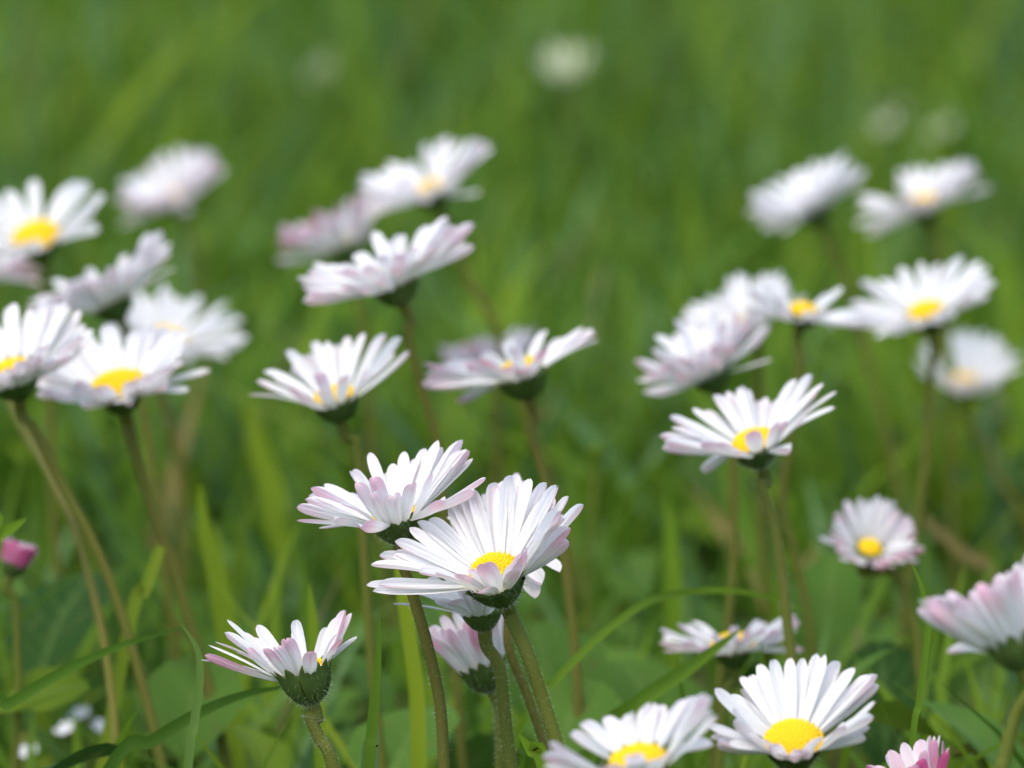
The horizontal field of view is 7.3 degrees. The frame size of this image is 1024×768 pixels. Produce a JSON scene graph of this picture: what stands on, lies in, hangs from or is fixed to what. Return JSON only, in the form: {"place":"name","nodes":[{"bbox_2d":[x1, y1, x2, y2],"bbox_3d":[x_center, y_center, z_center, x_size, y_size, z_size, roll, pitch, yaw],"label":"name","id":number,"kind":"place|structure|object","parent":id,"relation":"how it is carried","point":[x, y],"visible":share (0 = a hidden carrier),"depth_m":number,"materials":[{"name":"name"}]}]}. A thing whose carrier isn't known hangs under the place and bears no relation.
{"place":"outdoors","nodes":[
{"label":"outdoors","id":0,"kind":"place"},
{"bbox_2d":[0,0,1023,767],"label":"ground","id":1,"kind":"structure","parent":0,"point":[536,615],"depth_m":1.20,"materials":[{"name":"green plant"}]},
{"bbox_2d":[0,513,26,541],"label":"grass blade","id":2,"kind":"object","parent":1,"relation":"on","point":[7,530],"depth_m":0.95,"materials":[{"name":"green plant"}]},
{"bbox_2d":[0,537,37,767],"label":"daisy bud","id":3,"kind":"object","parent":1,"relation":"on","point":[17,558],"visible":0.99,"depth_m":1.00,"materials":[{"name":"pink plant"}]},
{"bbox_2d":[19,744,37,767],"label":"white flower","id":4,"kind":"object","parent":1,"relation":"on","point":[23,752],"visible":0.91,"depth_m":1.03,"materials":[{"name":"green plant"}]},
{"bbox_2d":[0,667,89,712],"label":"leaf","id":5,"kind":"object","parent":1,"relation":"on","point":[72,686],"visible":0.74,"depth_m":1.00,"materials":[{"name":"green plant"}]},
{"bbox_2d":[0,180,103,702],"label":"daisy","id":6,"kind":"object","parent":1,"relation":"on","point":[37,238],"visible":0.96,"depth_m":1.10,"materials":[{"name":"white plant"}]},
{"bbox_2d":[4,571,110,767],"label":"leaf","id":7,"kind":"object","parent":1,"relation":"on","point":[57,625],"visible":0.74,"depth_m":1.05,"materials":[{"name":"green plant"}]},
{"bbox_2d":[0,245,119,767],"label":"daisy","id":8,"kind":"object","parent":1,"relation":"on","point":[8,270],"visible":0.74,"depth_m":1.00,"materials":[{"name":"green plant"}]},
{"bbox_2d":[53,720,72,745],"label":"white flower","id":9,"kind":"object","parent":1,"relation":"on","point":[66,728],"visible":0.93,"depth_m":1.04,"materials":[{"name":"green plant"}]},
{"bbox_2d":[44,743,117,767],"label":"leaf","id":10,"kind":"object","parent":1,"relation":"on","point":[92,752],"visible":1,"depth_m":0.94,"materials":[{"name":"green plant"}]},
{"bbox_2d":[0,300,166,767],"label":"daisy","id":11,"kind":"object","parent":1,"relation":"on","point":[35,349],"visible":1,"depth_m":0.98,"materials":[{"name":"white plant"}]},
{"bbox_2d":[86,718,103,767],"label":"white flower","id":12,"kind":"object","parent":1,"relation":"on","point":[99,723],"visible":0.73,"depth_m":1.05,"materials":[{"name":"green plant"}]},
{"bbox_2d":[0,625,193,709],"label":"grass blade","id":13,"kind":"object","parent":1,"relation":"on","point":[25,693],"depth_m":0.94,"materials":[{"name":"green plant"}]},
{"bbox_2d":[25,231,193,767],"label":"daisy","id":14,"kind":"object","parent":1,"relation":"on","point":[106,298],"visible":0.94,"depth_m":1.06,"materials":[{"name":"white plant"}]},
{"bbox_2d":[36,323,232,767],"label":"daisy","id":15,"kind":"object","parent":1,"relation":"on","point":[109,374],"visible":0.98,"depth_m":1.00,"materials":[{"name":"white plant"}]},
{"bbox_2d":[115,146,226,486],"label":"daisy","id":16,"kind":"object","parent":1,"relation":"on","point":[183,183],"visible":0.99,"depth_m":1.27,"materials":[{"name":"white plant"}]},
{"bbox_2d":[115,282,247,654],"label":"daisy","id":17,"kind":"object","parent":1,"relation":"on","point":[171,313],"visible":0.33,"depth_m":1.14,"materials":[{"name":"white plant"}]},
{"bbox_2d":[133,655,249,767],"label":"leaf","id":18,"kind":"object","parent":1,"relation":"on","point":[171,685],"visible":0.61,"depth_m":1.00,"materials":[{"name":"green plant"}]},
{"bbox_2d":[181,623,203,767],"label":"grass blade","id":19,"kind":"object","parent":1,"relation":"on","point":[193,726],"depth_m":0.92,"materials":[{"name":"green plant"}]},
{"bbox_2d":[103,686,281,767],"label":"grass blade","id":20,"kind":"object","parent":1,"relation":"on","point":[124,748],"depth_m":0.93,"materials":[{"name":"green plant"}]},
{"bbox_2d":[197,484,245,767],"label":"grass blade","id":21,"kind":"object","parent":1,"relation":"on","point":[223,609],"depth_m":1.03,"materials":[{"name":"green plant"}]},
{"bbox_2d":[228,491,252,610],"bbox_3d":[-0.040,0.031,1.151,0.005,0.032,0.003,0,8,0],"label":"grass blade","id":22,"kind":"object","parent":1,"relation":"on","point":[245,521],"depth_m":1.15,"materials":[{"name":"green plant"}]},
{"bbox_2d":[233,724,289,767],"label":"leaf","id":23,"kind":"object","parent":1,"relation":"on","point":[258,744],"visible":0.98,"depth_m":0.99,"materials":[{"name":"green plant"}]},
{"bbox_2d":[245,393,291,612],"bbox_3d":[-0.036,0.022,1.181,0.007,0.042,0.004,0,8,0],"label":"grass blade","id":24,"kind":"object","parent":1,"relation":"on","point":[275,520],"depth_m":1.18,"materials":[{"name":"green plant"}]},
{"bbox_2d":[202,610,356,767],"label":"daisy","id":25,"kind":"object","parent":1,"relation":"on","point":[301,675],"visible":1,"depth_m":0.90,"materials":[{"name":"white plant"}]},
{"bbox_2d":[308,583,326,767],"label":"grass blade","id":26,"kind":"object","parent":1,"relation":"on","point":[313,631],"depth_m":0.97,"materials":[{"name":"green plant"}]},
{"bbox_2d":[305,52,352,176],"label":"daisy","id":27,"kind":"object","parent":1,"relation":"on","point":[326,75],"visible":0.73,"depth_m":1.72,"materials":[{"name":"green plant"}]},
{"bbox_2d":[277,191,406,696],"bbox_3d":[-0.024,0.009,1.162,0.020,0.075,0.017,0,8,0],"label":"daisy","id":28,"kind":"object","parent":1,"relation":"on","point":[339,239],"visible":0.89,"depth_m":1.15,"materials":[{"name":"white plant"}]},
{"bbox_2d":[308,640,395,714],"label":"leaf","id":29,"kind":"object","parent":1,"relation":"on","point":[358,672],"visible":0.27,"depth_m":1.06,"materials":[{"name":"green plant"}]},
{"bbox_2d":[360,728,378,767],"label":"grass blade","id":30,"kind":"object","parent":1,"relation":"on","point":[376,754],"depth_m":0.91,"materials":[{"name":"green plant"}]},
{"bbox_2d":[363,619,380,767],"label":"grass blade","id":31,"kind":"object","parent":1,"relation":"on","point":[369,751],"depth_m":0.91,"materials":[{"name":"green plant"}]},
{"bbox_2d":[297,216,473,767],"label":"daisy","id":32,"kind":"object","parent":1,"relation":"on","point":[390,278],"visible":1,"depth_m":1.00,"materials":[{"name":"white plant"}]},
{"bbox_2d":[297,440,485,767],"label":"daisy","id":33,"kind":"object","parent":1,"relation":"on","point":[391,503],"visible":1,"depth_m":0.91,"materials":[{"name":"white plant"}]},
{"bbox_2d":[346,704,459,767],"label":"leaf","id":34,"kind":"object","parent":1,"relation":"on","point":[396,728],"visible":0.58,"depth_m":0.99,"materials":[{"name":"green plant"}]},
{"bbox_2d":[394,569,425,767],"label":"grass blade","id":35,"kind":"object","parent":1,"relation":"on","point":[416,703],"depth_m":0.96,"materials":[{"name":"green plant"}]},
{"bbox_2d":[393,576,517,767],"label":"daisy","id":36,"kind":"object","parent":1,"relation":"on","point":[480,619],"visible":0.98,"depth_m":0.91,"materials":[{"name":"green plant"}]},
{"bbox_2d":[429,612,506,767],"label":"daisy","id":37,"kind":"object","parent":1,"relation":"on","point":[459,650],"visible":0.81,"depth_m":0.93,"materials":[{"name":"white plant"}]},
{"bbox_2d":[356,136,592,627],"bbox_3d":[-0.003,0.007,1.145,0.038,0.084,0.020,0,8,0],"label":"daisy","id":38,"kind":"object","parent":1,"relation":"on","point":[400,185],"visible":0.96,"depth_m":1.14,"materials":[{"name":"white plant"}]},
{"bbox_2d":[367,475,583,750],"bbox_3d":[-0.001,0.047,0.903,0.028,0.072,0.018,6,10,37],"label":"daisy","id":39,"kind":"object","parent":1,"relation":"on","point":[505,546],"visible":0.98,"depth_m":0.90,"materials":[{"name":"white plant"}]},
{"bbox_2d":[437,328,535,482],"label":"daisy","id":40,"kind":"object","parent":1,"relation":"on","point":[475,349],"visible":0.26,"depth_m":1.16,"materials":[{"name":"white plant"}]},
{"bbox_2d":[446,473,562,764],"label":"daisy","id":41,"kind":"object","parent":1,"relation":"on","point":[534,580],"visible":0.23,"depth_m":0.92,"materials":[{"name":"green plant"}]},
{"bbox_2d":[0,142,1023,767],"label":"leafy ground cover","id":42,"kind":"object","parent":1,"relation":"on","point":[480,750],"visible":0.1,"depth_m":1.18,"materials":[{"name":"green plant"}]},
{"bbox_2d":[68,706,90,767],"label":"white flower","id":43,"kind":"object","parent":42,"relation":"on","point":[80,713],"visible":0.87,"depth_m":1.05,"materials":[{"name":"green plant"}]},
{"bbox_2d":[95,545,164,767],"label":"grass blade","id":44,"kind":"object","parent":42,"relation":"on","point":[139,592],"depth_m":0.99,"materials":[{"name":"green plant"}]},
{"bbox_2d":[249,333,408,767],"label":"daisy","id":45,"kind":"object","parent":42,"relation":"on","point":[325,372],"visible":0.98,"depth_m":0.99,"materials":[{"name":"white plant"}]},
{"bbox_2d":[422,327,597,756],"bbox_3d":[0.000,0.031,1.006,0.022,0.075,0.022,0,8,0],"label":"daisy","id":46,"kind":"object","parent":42,"relation":"on","point":[519,375],"visible":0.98,"depth_m":1.00,"materials":[{"name":"white plant"}]},
{"bbox_2d":[608,659,701,767],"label":"leaf","id":47,"kind":"object","parent":42,"relation":"on","point":[632,678],"visible":0.45,"depth_m":1.03,"materials":[{"name":"green plant"}]},
{"bbox_2d":[581,628,740,764],"bbox_3d":[0.013,0.053,0.954,0.034,0.045,0.006,-4,9,-26],"label":"grass blade","id":48,"kind":"object","parent":42,"relation":"on","point":[651,693],"depth_m":0.95,"materials":[{"name":"green plant"}]},
{"bbox_2d":[710,654,878,767],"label":"daisy","id":49,"kind":"object","parent":42,"relation":"on","point":[792,715],"visible":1,"depth_m":0.87,"materials":[{"name":"white plant"}]},
{"bbox_2d":[851,700,988,767],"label":"leaf","id":50,"kind":"object","parent":42,"relation":"on","point":[898,713],"visible":0.88,"depth_m":0.98,"materials":[{"name":"green plant"}]},
{"bbox_2d":[518,734,550,767],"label":"leaf","id":51,"kind":"object","parent":1,"relation":"on","point":[536,751],"depth_m":0.89,"materials":[{"name":"green plant"}]},
{"bbox_2d":[505,620,614,715],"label":"leaf","id":52,"kind":"object","parent":1,"relation":"on","point":[550,642],"visible":0.4,"depth_m":1.02,"materials":[{"name":"green plant"}]},
{"bbox_2d":[538,45,595,179],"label":"daisy","id":53,"kind":"object","parent":1,"relation":"on","point":[568,75],"visible":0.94,"depth_m":1.66,"materials":[{"name":"beige plant"}]},
{"bbox_2d":[522,676,621,753],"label":"leaf","id":54,"kind":"object","parent":1,"relation":"on","point":[601,700],"visible":0.51,"depth_m":1.00,"materials":[{"name":"green plant"}]},
{"bbox_2d":[604,648,653,662],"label":"leaf","id":55,"kind":"object","parent":1,"relation":"on","point":[616,654],"visible":0.06,"depth_m":1.08,"materials":[{"name":"green plant"}]},
{"bbox_2d":[542,694,716,767],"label":"daisy","id":56,"kind":"object","parent":1,"relation":"on","point":[642,740],"visible":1,"depth_m":0.83,"materials":[{"name":"white plant"}]},
{"bbox_2d":[514,587,808,751],"bbox_3d":[0.013,0.050,0.967,0.057,0.046,0.010,-8,11,-44],"label":"grass blade","id":57,"kind":"object","parent":1,"relation":"on","point":[578,656],"depth_m":0.96,"materials":[{"name":"green plant"}]},
{"bbox_2d":[664,491,682,763],"bbox_3d":[0.022,0.034,1.101,0.003,0.039,0.004,0,8,0],"label":"grass blade","id":58,"kind":"object","parent":1,"relation":"on","point":[673,608],"depth_m":1.10,"materials":[{"name":"green plant"}]},
{"bbox_2d":[634,308,771,767],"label":"daisy","id":59,"kind":"object","parent":1,"relation":"on","point":[702,360],"visible":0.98,"depth_m":1.03,"materials":[{"name":"white plant"}]},
{"bbox_2d":[660,614,802,767],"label":"daisy","id":60,"kind":"object","parent":1,"relation":"on","point":[733,654],"visible":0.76,"depth_m":0.99,"materials":[{"name":"white plant"}]},
{"bbox_2d":[680,271,806,668],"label":"daisy","id":61,"kind":"object","parent":1,"relation":"on","point":[727,304],"visible":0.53,"depth_m":1.10,"materials":[{"name":"white plant"}]},
{"bbox_2d":[660,374,835,767],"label":"daisy","id":62,"kind":"object","parent":1,"relation":"on","point":[757,432],"visible":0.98,"depth_m":0.96,"materials":[{"name":"white plant"}]},
{"bbox_2d":[744,280,863,761],"bbox_3d":[0.038,0.024,1.049,0.015,0.076,0.015,3,9,22],"label":"daisy","id":63,"kind":"object","parent":1,"relation":"on","point":[801,316],"visible":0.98,"depth_m":1.04,"materials":[{"name":"white plant"}]},
{"bbox_2d":[791,552,864,767],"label":"leaf","id":64,"kind":"object","parent":1,"relation":"on","point":[834,583],"visible":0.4,"depth_m":1.08,"materials":[{"name":"green plant"}]},
{"bbox_2d":[746,150,937,657],"bbox_3d":[0.050,0.004,1.185,0.030,0.078,0.016,0,8,0],"label":"daisy","id":65,"kind":"object","parent":1,"relation":"on","point":[812,195],"visible":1,"depth_m":1.18,"materials":[{"name":"white plant"}]},
{"bbox_2d":[812,648,897,764],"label":"leaf","id":66,"kind":"object","parent":1,"relation":"on","point":[863,667],"visible":0.3,"depth_m":1.00,"materials":[{"name":"green plant"}]},
{"bbox_2d":[819,495,925,739],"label":"daisy","id":67,"kind":"object","parent":1,"relation":"on","point":[874,538],"visible":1,"depth_m":1.02,"materials":[{"name":"white plant"}]},
{"bbox_2d":[866,100,903,143],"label":"daisy","id":68,"kind":"object","parent":1,"relation":"on","point":[887,127],"visible":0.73,"depth_m":1.66,"materials":[{"name":"green plant"}]},
{"bbox_2d":[841,641,934,765],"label":"leaf","id":69,"kind":"object","parent":1,"relation":"on","point":[893,670],"visible":0.5,"depth_m":1.02,"materials":[{"name":"green plant"}]},
{"bbox_2d":[866,735,948,767],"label":"daisy","id":70,"kind":"object","parent":1,"relation":"on","point":[923,754],"visible":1,"depth_m":0.89,"materials":[{"name":"pink plant"}]},
{"bbox_2d":[909,565,930,750],"bbox_3d":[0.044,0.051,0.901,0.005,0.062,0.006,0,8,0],"label":"grass blade","id":71,"kind":"object","parent":1,"relation":"on","point":[921,687],"depth_m":0.90,"materials":[{"name":"green plant"}]},
{"bbox_2d":[850,256,995,648],"bbox_3d":[0.055,0.020,1.088,0.020,0.074,0.018,7,11,41],"label":"daisy","id":72,"kind":"object","parent":1,"relation":"on","point":[934,305],"visible":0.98,"depth_m":1.08,"materials":[{"name":"white plant"}]},
{"bbox_2d":[855,157,990,595],"bbox_3d":[0.060,0.003,1.201,0.019,0.075,0.018,4,9,27],"label":"daisy","id":73,"kind":"object","parent":1,"relation":"on","point":[927,194],"visible":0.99,"depth_m":1.20,"materials":[{"name":"white plant"}]},
{"bbox_2d":[919,115,954,152],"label":"daisy","id":74,"kind":"object","parent":1,"relation":"on","point":[949,124],"visible":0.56,"depth_m":1.66,"materials":[{"name":"green plant"}]},
{"bbox_2d":[913,508,998,585],"bbox_3d":[0.068,0.033,1.141,0.022,0.031,0.003,0,8,0],"label":"grass blade","id":75,"kind":"object","parent":1,"relation":"on","point":[984,563],"depth_m":1.14,"materials":[{"name":"green plant"}]},
{"bbox_2d":[914,328,1023,523],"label":"daisy","id":76,"kind":"object","parent":1,"relation":"on","point":[980,368],"visible":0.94,"depth_m":1.20,"materials":[{"name":"white plant"}]},
{"bbox_2d":[918,561,1023,767],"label":"daisy","id":77,"kind":"object","parent":1,"relation":"on","point":[987,619],"visible":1,"depth_m":0.82,"materials":[{"name":"white plant"}]},
{"bbox_2d":[922,701,1023,767],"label":"leaf","id":78,"kind":"object","parent":1,"relation":"on","point":[963,721],"visible":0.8,"depth_m":0.98,"materials":[{"name":"green plant"}]},
{"bbox_2d":[988,394,1009,428],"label":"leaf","id":79,"kind":"object","parent":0,"point":[1004,419],"visible":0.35,"depth_m":1.34,"materials":[{"name":"green plant"}]}
]}

